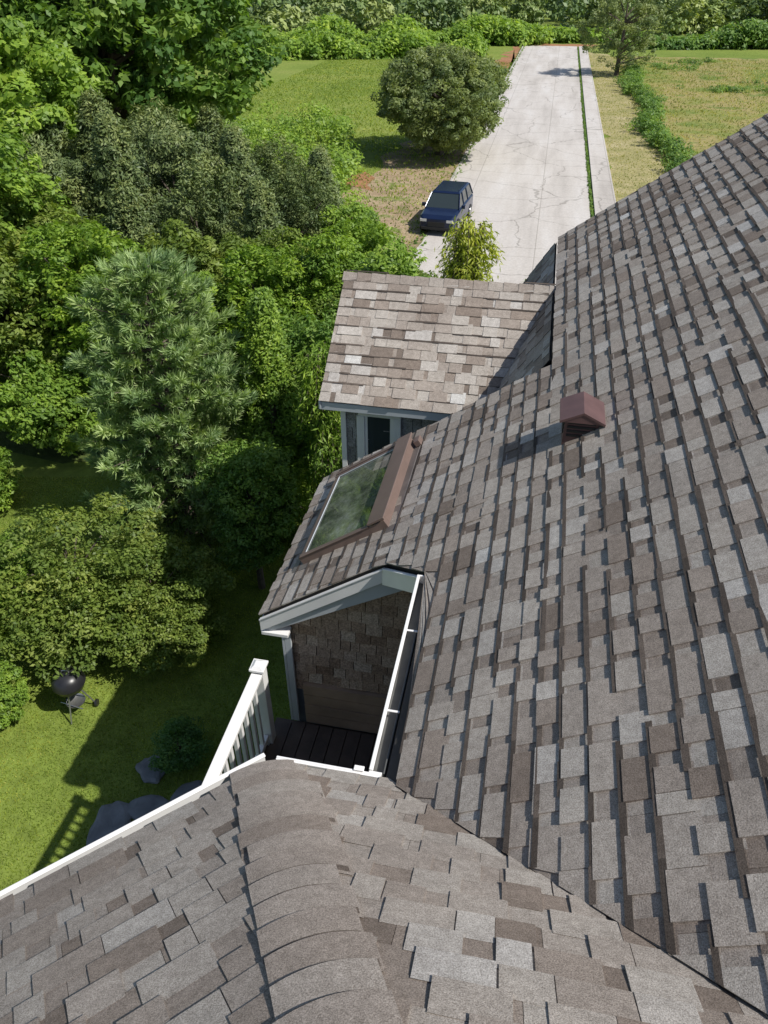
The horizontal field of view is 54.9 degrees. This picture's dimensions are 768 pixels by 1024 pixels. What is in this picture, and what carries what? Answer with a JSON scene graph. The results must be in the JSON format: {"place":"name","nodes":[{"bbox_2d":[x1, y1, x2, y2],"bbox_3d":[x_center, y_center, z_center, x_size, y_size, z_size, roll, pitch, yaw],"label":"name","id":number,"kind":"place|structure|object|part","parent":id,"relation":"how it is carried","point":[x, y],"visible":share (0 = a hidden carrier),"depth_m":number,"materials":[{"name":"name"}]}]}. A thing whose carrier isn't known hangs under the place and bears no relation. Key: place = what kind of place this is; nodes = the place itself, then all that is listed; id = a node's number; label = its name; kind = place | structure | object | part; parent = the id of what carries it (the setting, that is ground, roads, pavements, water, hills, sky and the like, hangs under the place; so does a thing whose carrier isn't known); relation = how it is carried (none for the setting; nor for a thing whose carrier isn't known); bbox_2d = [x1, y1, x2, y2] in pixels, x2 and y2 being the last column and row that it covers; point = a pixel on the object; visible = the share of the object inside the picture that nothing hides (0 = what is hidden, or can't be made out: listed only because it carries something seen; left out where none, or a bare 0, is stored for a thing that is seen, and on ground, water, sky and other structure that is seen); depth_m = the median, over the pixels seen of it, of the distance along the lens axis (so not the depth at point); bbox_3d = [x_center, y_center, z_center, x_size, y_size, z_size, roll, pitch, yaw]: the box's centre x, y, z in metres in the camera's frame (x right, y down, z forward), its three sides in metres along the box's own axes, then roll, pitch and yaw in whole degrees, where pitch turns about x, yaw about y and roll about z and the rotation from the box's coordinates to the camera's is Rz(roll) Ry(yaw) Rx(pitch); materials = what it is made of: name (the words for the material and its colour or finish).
{"place":"outdoors","nodes":[
{"label":"outdoors","id":0,"kind":"place"},
{"bbox_2d":[0,387,284,463],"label":"woodland floor","id":1,"kind":"structure","parent":0,"point":[47,453],"depth_m":17.80,"materials":[{"name":"green plant"}]},
{"bbox_2d":[0,316,7,367],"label":"hardwood sapling tree","id":2,"kind":"object","parent":1,"relation":"on","point":[1,365],"visible":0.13,"depth_m":17.16,"materials":[{"name":"green plant"}]},
{"bbox_2d":[0,219,73,385],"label":"hardwood sapling tree","id":3,"kind":"object","parent":1,"relation":"on","point":[16,321],"visible":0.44,"depth_m":16.47,"materials":[{"name":"green plant"}]},
{"bbox_2d":[0,132,80,322],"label":"hardwood sapling tree","id":4,"kind":"object","parent":1,"relation":"on","point":[14,182],"visible":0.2,"depth_m":18.23,"materials":[{"name":"green plant"}]},
{"bbox_2d":[3,103,82,197],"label":"cedar tree","id":5,"kind":"object","parent":1,"relation":"on","point":[55,137],"visible":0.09,"depth_m":23.07,"materials":[{"name":"green plant"}]},
{"bbox_2d":[0,1,100,162],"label":"maple tree","id":6,"kind":"object","parent":1,"relation":"on","point":[50,90],"visible":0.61,"depth_m":22.38,"materials":[{"name":"green plant"}]},
{"bbox_2d":[0,326,106,456],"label":"leafy bush","id":7,"kind":"object","parent":1,"relation":"on","point":[45,410],"visible":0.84,"depth_m":16.51,"materials":[{"name":"green plant"}]},
{"bbox_2d":[12,131,108,218],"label":"cedar tree","id":8,"kind":"object","parent":1,"relation":"on","point":[70,175],"visible":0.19,"depth_m":20.38,"materials":[{"name":"green plant"}]},
{"bbox_2d":[0,181,129,328],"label":"hardwood sapling tree","id":9,"kind":"object","parent":1,"relation":"on","point":[46,212],"visible":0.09,"depth_m":18.45,"materials":[{"name":"green plant"}]},
{"bbox_2d":[6,218,147,395],"bbox_3d":[-6.602,-4.360,17.616,3.345,5.017,3.671,27,45,32],"label":"hardwood sapling tree","id":10,"kind":"object","parent":1,"relation":"on","point":[57,272],"visible":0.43,"depth_m":16.18,"materials":[{"name":"green plant"}]},
{"bbox_2d":[71,85,121,196],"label":"cedar tree","id":11,"kind":"object","parent":1,"relation":"on","point":[91,103],"visible":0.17,"depth_m":22.59,"materials":[{"name":"green plant"}]},
{"bbox_2d":[80,108,163,240],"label":"cedar tree","id":12,"kind":"object","parent":1,"relation":"on","point":[112,157],"visible":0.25,"depth_m":20.07,"materials":[{"name":"green plant"}]},
{"bbox_2d":[103,179,160,258],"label":"cedar tree","id":13,"kind":"object","parent":1,"relation":"on","point":[128,217],"visible":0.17,"depth_m":17.98,"materials":[{"name":"green plant"}]},
{"bbox_2d":[0,0,287,152],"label":"maple tree","id":14,"kind":"object","parent":1,"relation":"on","point":[105,38],"visible":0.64,"depth_m":27.46,"materials":[{"name":"green plant"}]},
{"bbox_2d":[118,96,196,212],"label":"cedar tree","id":15,"kind":"object","parent":1,"relation":"on","point":[134,119],"visible":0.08,"depth_m":25.67,"materials":[{"name":"green plant"}]},
{"bbox_2d":[124,107,225,233],"bbox_3d":[-6.543,-9.554,23.674,3.996,6.099,3.206,2,37,2],"label":"cedar tree","id":16,"kind":"object","parent":1,"relation":"on","point":[158,170],"visible":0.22,"depth_m":22.13,"materials":[{"name":"green plant"}]},
{"bbox_2d":[129,270,243,400],"bbox_3d":[-4.791,-3.633,17.263,3.109,4.250,2.834,-14,39,-18],"label":"hardwood sapling tree","id":17,"kind":"object","parent":1,"relation":"on","point":[220,306],"visible":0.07,"depth_m":16.27,"materials":[{"name":"green plant"}]},
{"bbox_2d":[152,154,244,253],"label":"cedar tree","id":18,"kind":"object","parent":1,"relation":"on","point":[195,189],"visible":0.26,"depth_m":19.87,"materials":[{"name":"green plant"}]},
{"bbox_2d":[139,217,264,301],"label":"hardwood sapling tree","id":19,"kind":"object","parent":1,"relation":"on","point":[206,251],"visible":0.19,"depth_m":18.04,"materials":[{"name":"green plant"}]},
{"bbox_2d":[194,102,224,208],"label":"cedar tree","id":20,"kind":"object","parent":1,"relation":"on","point":[209,119],"visible":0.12,"depth_m":24.44,"materials":[{"name":"green plant"}]},
{"bbox_2d":[204,121,260,243],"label":"cedar tree","id":21,"kind":"object","parent":1,"relation":"on","point":[234,147],"visible":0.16,"depth_m":21.63,"materials":[{"name":"green plant"}]},
{"bbox_2d":[233,175,285,246],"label":"cedar tree","id":22,"kind":"object","parent":1,"relation":"on","point":[260,200],"visible":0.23,"depth_m":19.50,"materials":[{"name":"green plant"}]},
{"bbox_2d":[212,242,327,408],"bbox_3d":[-2.393,-3.902,17.336,3.368,4.604,3.070,-14,39,-18],"label":"hardwood sapling tree","id":23,"kind":"object","parent":1,"relation":"on","point":[268,271],"visible":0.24,"depth_m":16.16,"materials":[{"name":"green plant"}]},
{"bbox_2d":[223,225,324,291],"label":"hardwood sapling tree","id":24,"kind":"object","parent":1,"relation":"on","point":[288,237],"visible":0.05,"depth_m":18.62,"materials":[{"name":"green plant"}]},
{"bbox_2d":[249,132,307,218],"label":"cedar tree","id":25,"kind":"object","parent":1,"relation":"on","point":[268,154],"visible":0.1,"depth_m":23.95,"materials":[{"name":"green plant"}]},
{"bbox_2d":[240,155,338,255],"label":"cedar tree","id":26,"kind":"object","parent":1,"relation":"on","point":[304,224],"visible":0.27,"depth_m":21.43,"materials":[{"name":"green plant"}]},
{"bbox_2d":[294,144,344,223],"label":"cedar tree","id":27,"kind":"object","parent":1,"relation":"on","point":[319,158],"visible":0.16,"depth_m":22.99,"materials":[{"name":"green plant"}]},
{"bbox_2d":[285,232,366,325],"bbox_3d":[-1.217,-4.172,17.507,2.228,4.856,2.876,-5,37,-7],"label":"lilac bush","id":28,"kind":"object","parent":1,"relation":"on","point":[328,264],"visible":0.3,"depth_m":16.15,"materials":[{"name":"green plant"}]},
{"bbox_2d":[303,201,385,251],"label":"hardwood sapling tree","id":29,"kind":"object","parent":1,"relation":"on","point":[356,211],"visible":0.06,"depth_m":21.50,"materials":[{"name":"green plant"}]},
{"bbox_2d":[319,217,422,272],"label":"hardwood sapling tree","id":30,"kind":"object","parent":1,"relation":"on","point":[366,243],"visible":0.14,"depth_m":18.97,"materials":[{"name":"green plant"}]},
{"bbox_2d":[0,476,315,890],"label":"lawn grass","id":31,"kind":"structure","parent":0,"point":[143,666],"depth_m":11.67,"materials":[{"name":"green plant"}]},
{"bbox_2d":[0,0,767,889],"bbox_3d":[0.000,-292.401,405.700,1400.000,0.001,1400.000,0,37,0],"label":"ground","id":32,"kind":"structure","parent":0,"point":[48,470],"depth_m":11.96,"materials":[{"name":"green plant"}]},
{"bbox_2d":[0,446,23,511],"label":"leafy bush","id":33,"kind":"object","parent":32,"relation":"on","point":[10,483],"visible":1,"depth_m":15.61,"materials":[{"name":"green plant"}]},
{"bbox_2d":[0,655,29,728],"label":"leafy bush","id":34,"kind":"object","parent":32,"relation":"on","point":[11,705],"visible":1,"depth_m":11.19,"materials":[{"name":"green plant"}]},
{"bbox_2d":[0,529,63,645],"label":"honeysuckle bush","id":35,"kind":"object","parent":32,"relation":"on","point":[22,572],"visible":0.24,"depth_m":11.66,"materials":[{"name":"olive leaf"},{"name":"bark"}]},
{"bbox_2d":[51,666,98,723],"bbox_3d":[-4.792,2.762,11.365,0.518,0.942,0.532,0,37,0],"label":"kettle grill","id":36,"kind":"object","parent":32,"relation":"on","point":[69,686],"visible":0.95,"depth_m":11.13,"materials":[{"name":"black metal"}]},
{"bbox_2d":[0,492,190,683],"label":"honeysuckle bush","id":37,"kind":"object","parent":32,"relation":"on","point":[52,631],"visible":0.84,"depth_m":11.32,"materials":[{"name":"green plant"}]},
{"bbox_2d":[86,801,131,845],"bbox_3d":[-3.714,4.307,10.043,0.575,0.087,0.860,0,37,0],"label":"stepping stone","id":38,"kind":"object","parent":32,"relation":"on","point":[112,817],"visible":0.56,"depth_m":10.11,"materials":[{"name":"grey stone"}]},
{"bbox_2d":[127,795,169,819],"bbox_3d":[-3.186,4.135,10.271,0.799,0.082,0.436,9,38,12],"label":"stepping stone","id":39,"kind":"object","parent":32,"relation":"on","point":[139,807],"visible":0.59,"depth_m":10.30,"materials":[{"name":"grey stone"}]},
{"bbox_2d":[135,755,165,783],"bbox_3d":[-3.385,3.733,10.806,0.502,0.081,0.473,20,41,24],"label":"stepping stone","id":40,"kind":"object","parent":32,"relation":"on","point":[142,768],"visible":0.72,"depth_m":10.71,"materials":[{"name":"grey stone"}]},
{"bbox_2d":[82,534,236,676],"bbox_3d":[-3.639,1.519,12.184,2.578,2.108,2.365,-15,40,-19],"label":"honeysuckle bush","id":41,"kind":"object","parent":32,"relation":"on","point":[176,629],"visible":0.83,"depth_m":11.69,"materials":[{"name":"green plant"}]},
{"bbox_2d":[62,243,260,572],"bbox_3d":[-3.878,-1.833,13.520,4.105,5.912,4.247,-14,39,-18],"label":"white pine tree","id":42,"kind":"object","parent":32,"relation":"on","point":[187,420],"visible":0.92,"depth_m":12.60,"materials":[{"name":"green plant"}]},
{"bbox_2d":[148,714,215,773],"bbox_3d":[-2.969,3.361,10.684,0.962,1.002,0.925,-18,40,-22],"label":"boxwood shrub","id":43,"kind":"object","parent":32,"relation":"on","point":[183,732],"visible":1,"depth_m":10.46,"materials":[{"name":"green plant"}]},
{"bbox_2d":[170,780,202,801],"bbox_3d":[-2.698,4.014,10.431,0.552,0.082,0.527,16,40,20],"label":"stepping stone","id":44,"kind":"object","parent":32,"relation":"on","point":[183,789],"visible":0.23,"depth_m":10.49,"materials":[{"name":"grey stone"}]},
{"bbox_2d":[82,99,367,217],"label":"vine undergrowth","id":45,"kind":"object","parent":32,"relation":"on","point":[341,164],"visible":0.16,"depth_m":44.67,"materials":[{"name":"green plant"}]},
{"bbox_2d":[194,432,301,589],"bbox_3d":[-2.320,0.032,13.146,1.759,3.321,2.052,-15,40,-19],"label":"maple tree","id":46,"kind":"object","parent":32,"relation":"on","point":[265,518],"visible":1,"depth_m":12.46,"materials":[{"name":"green plant"}]},
{"bbox_2d":[236,285,324,541],"bbox_3d":[-2.127,-1.766,14.049,2.120,5.185,2.019,18,40,22],"label":"arborvitae tree","id":47,"kind":"object","parent":32,"relation":"on","point":[267,345],"visible":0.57,"depth_m":13.36,"materials":[{"name":"green plant"}]},
{"bbox_2d":[261,299,341,485],"bbox_3d":[-1.341,-2.068,14.918,2.443,4.613,2.850,-10,38,-14],"label":"maple tree","id":48,"kind":"object","parent":32,"relation":"on","point":[301,335],"visible":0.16,"depth_m":13.59,"materials":[{"name":"green plant"}]},
{"bbox_2d":[282,337,342,483],"bbox_3d":[-0.979,-0.992,13.417,1.477,4.690,1.407,8,38,10],"label":"willow shrub","id":49,"kind":"object","parent":32,"relation":"on","point":[324,432],"visible":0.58,"depth_m":12.56,"materials":[{"name":"green plant"}]},
{"bbox_2d":[300,293,340,372],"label":"hardwood sapling tree","id":50,"kind":"object","parent":32,"relation":"on","point":[330,301],"depth_m":15.84,"materials":[{"name":"green plant"}]},
{"bbox_2d":[264,681,403,775],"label":"deck floor","id":51,"kind":"structure","parent":32,"relation":"on","point":[347,708],"depth_m":7.04,"materials":[{"name":"brown wood"}]},
{"bbox_2d":[202,658,275,784],"bbox_3d":[-1.364,2.643,5.852,0.136,1.350,2.780,7,37,9],"label":"deck railing","id":52,"kind":"object","parent":51,"relation":"on","point":[256,691],"visible":0.3,"depth_m":6.40,"materials":[{"name":"white paint"}]},
{"bbox_2d":[297,688,376,733],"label":"walls","id":53,"kind":"structure","parent":32,"relation":"on","point":[301,701],"depth_m":7.28,"materials":[{"name":"grey"}]},
{"bbox_2d":[0,401,450,899],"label":"gutters and trim","id":54,"kind":"object","parent":53,"relation":"attached to","point":[404,581],"visible":0.71,"depth_m":4.57,"materials":[{"name":"white paint"}]},
{"bbox_2d":[282,411,400,720],"bbox_3d":[-0.427,0.677,7.973,0.700,2.550,2.890,7,37,9],"label":"window and corner boards","id":55,"kind":"structure","parent":53,"relation":"attached to","point":[371,427],"depth_m":8.41,"materials":[{"name":"white paint"}]},
{"bbox_2d":[266,569,416,629],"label":"soffit","id":56,"kind":"structure","parent":53,"relation":"attached to","point":[374,592],"depth_m":6.04,"materials":[{"name":"grey paint"}]},
{"bbox_2d":[290,591,415,695],"bbox_3d":[-0.398,1.813,5.490,1.629,2.427,2.470,7,37,9],"label":"alcove siding","id":57,"kind":"object","parent":53,"relation":"attached to","point":[355,647],"visible":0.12,"depth_m":6.53,"materials":[{"name":"brown wood"}]},
{"bbox_2d":[2,793,743,1023],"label":"bay roof deck","id":58,"kind":"structure","parent":53,"relation":"on","point":[247,860],"depth_m":2.88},
{"bbox_2d":[0,759,767,1023],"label":"bay roof shingles","id":59,"kind":"object","parent":58,"relation":"on","point":[317,898],"visible":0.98,"depth_m":2.55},
{"bbox_2d":[346,412,437,464],"bbox_3d":[0.439,0.888,7.964,2.350,2.834,2.770,7,37,9],"label":"wing siding","id":60,"kind":"object","parent":53,"relation":"attached to","point":[409,425],"visible":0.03,"depth_m":8.45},
{"bbox_2d":[319,270,555,413],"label":"wing roof shingles","id":61,"kind":"object","parent":53,"relation":"attached to","point":[433,345],"visible":0.74,"depth_m":8.27,"materials":[{"name":"concrete"}]},
{"bbox_2d":[264,564,725,932],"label":"roof deck","id":62,"kind":"structure","parent":53,"relation":"on","point":[392,771],"depth_m":4.32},
{"bbox_2d":[258,113,767,1014],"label":"roof shingles","id":63,"kind":"object","parent":62,"relation":"on","point":[588,597],"visible":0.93,"depth_m":4.11,"materials":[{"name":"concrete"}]},
{"bbox_2d":[291,432,423,573],"bbox_3d":[-0.216,-0.112,6.857,0.943,0.736,1.490,7,37,9],"label":"skylight","id":64,"kind":"object","parent":63,"relation":"attached to","point":[360,500],"visible":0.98,"depth_m":6.70,"materials":[{"name":"glass"},{"name":"brown painted metal"}]},
{"bbox_2d":[560,391,605,444],"bbox_3d":[1.453,-0.655,5.474,0.320,0.358,0.340,7,37,9],"label":"roof vent","id":65,"kind":"object","parent":62,"relation":"on","point":[583,412],"visible":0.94,"depth_m":5.36,"materials":[{"name":"metal"}]},
{"bbox_2d":[497,243,556,390],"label":"steep roof shingles","id":66,"kind":"object","parent":53,"relation":"attached to","point":[534,354],"visible":0.22,"depth_m":7.84,"materials":[{"name":"concrete"}]},
{"bbox_2d":[220,25,490,60],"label":"hedgerow","id":67,"kind":"object","parent":32,"relation":"on","point":[397,43],"visible":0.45,"depth_m":86.11,"materials":[{"name":"green plant"}]},
{"bbox_2d":[341,172,374,190],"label":"red clay bank","id":68,"kind":"structure","parent":32,"relation":"on","point":[365,180],"depth_m":39.33,"materials":[{"name":"brown soil"}]},
{"bbox_2d":[227,58,511,152],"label":"field grass","id":69,"kind":"structure","parent":32,"relation":"on","point":[315,81],"depth_m":64.30,"materials":[{"name":"green plant"}]},
{"bbox_2d":[332,239,430,318],"bbox_3d":[0.120,-3.231,16.083,3.001,5.067,2.325,27,44,31],"label":"lilac bush","id":70,"kind":"object","parent":32,"relation":"on","point":[388,260],"visible":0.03,"depth_m":14.74,"materials":[{"name":"green plant"}]},
{"bbox_2d":[221,12,555,46],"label":"hedgerow","id":71,"kind":"object","parent":32,"relation":"on","point":[506,32],"visible":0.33,"depth_m":98.52,"materials":[{"name":"green plant"}]},
{"bbox_2d":[341,141,466,259],"bbox_3d":[1.762,-18.724,40.786,6.528,0.001,36.270,7,37,9],"label":"dirt patch","id":72,"kind":"object","parent":32,"relation":"on","point":[391,164],"visible":0.39,"depth_m":38.31,"materials":[{"name":"brown soil"}]},
{"bbox_2d":[341,132,464,250],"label":"patch weeds","id":73,"kind":"object","parent":72,"relation":"on","point":[406,163],"visible":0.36,"depth_m":39.50,"materials":[{"name":"green plant"}]},
{"bbox_2d":[410,270,438,277],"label":"hardwood sapling tree","id":74,"kind":"object","parent":32,"relation":"on","point":[419,272],"depth_m":18.39,"materials":[{"name":"green plant"}]},
{"bbox_2d":[369,42,511,154],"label":"apple tree","id":75,"kind":"object","parent":32,"relation":"on","point":[413,81],"visible":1,"depth_m":40.50,"materials":[{"name":"green plant"}]},
{"bbox_2d":[434,209,504,281],"bbox_3d":[1.511,-2.848,14.770,1.477,6.030,1.358,22,42,27],"label":"willow shrub","id":76,"kind":"object","parent":32,"relation":"on","point":[469,257],"visible":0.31,"depth_m":13.26,"materials":[{"name":"green plant"}]},
{"bbox_2d":[450,46,523,180],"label":"kerb","id":77,"kind":"structure","parent":32,"relation":"on","point":[457,169],"depth_m":43.64,"materials":[{"name":"concrete"}]},
{"bbox_2d":[406,46,594,260],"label":"joint weeds","id":78,"kind":"object","parent":32,"relation":"on","point":[587,167],"visible":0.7,"depth_m":44.04,"materials":[{"name":"green plant"}]},
{"bbox_2d":[246,0,767,34],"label":"distant tree line","id":79,"kind":"object","parent":32,"relation":"on","point":[364,16],"visible":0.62,"depth_m":112.55,"materials":[{"name":"green plant"}]},
{"bbox_2d":[494,43,593,71],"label":"red clay bank","id":80,"kind":"structure","parent":32,"relation":"on","point":[512,55],"depth_m":92.38,"materials":[{"name":"soil"}]},
{"bbox_2d":[462,12,651,43],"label":"hedgerow","id":81,"kind":"object","parent":32,"relation":"on","point":[564,34],"visible":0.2,"depth_m":102.25,"materials":[{"name":"green plant"}]},
{"bbox_2d":[588,52,665,201],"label":"dry grass verge","id":82,"kind":"structure","parent":32,"relation":"on","point":[626,99],"depth_m":47.68,"materials":[{"name":"beige plant"}]},
{"bbox_2d":[602,17,767,49],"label":"hedgerow","id":83,"kind":"object","parent":32,"relation":"on","point":[754,33],"visible":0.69,"depth_m":95.04,"materials":[{"name":"green plant"}]},
{"bbox_2d":[414,45,589,285],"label":"road","id":84,"kind":"structure","parent":0,"point":[524,173],"depth_m":41.16,"materials":[{"name":"concrete"}]},
{"bbox_2d":[420,180,472,230],"bbox_3d":[2.786,-13.451,32.523,1.909,1.461,3.990,10,38,14],"label":"parked suv","id":85,"kind":"object","parent":84,"relation":"on","point":[446,203],"visible":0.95,"depth_m":31.73,"materials":[{"name":"blue paint"}]},
{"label":"windows","id":86,"kind":"part","parent":85,"relation":"part of","materials":[{"name":"grey glass"}]},
{"bbox_2d":[579,46,615,214],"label":"sidewalk","id":87,"kind":"structure","parent":0,"point":[603,193],"depth_m":45.87,"materials":[{"name":"concrete"}]},
{"bbox_2d":[613,56,767,173],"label":"dry field","id":88,"kind":"structure","parent":0,"point":[704,137],"depth_m":61.82,"materials":[{"name":"plant"}]},
{"bbox_2d":[576,0,667,75],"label":"apple tree","id":89,"kind":"object","parent":88,"relation":"on","point":[639,9],"visible":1,"depth_m":71.76,"materials":[{"name":"green plant"}]},
{"bbox_2d":[612,56,767,171],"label":"verge hedge","id":90,"kind":"object","parent":88,"relation":"on","point":[658,134],"visible":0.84,"depth_m":54.45,"materials":[{"name":"green plant"}]}
]}

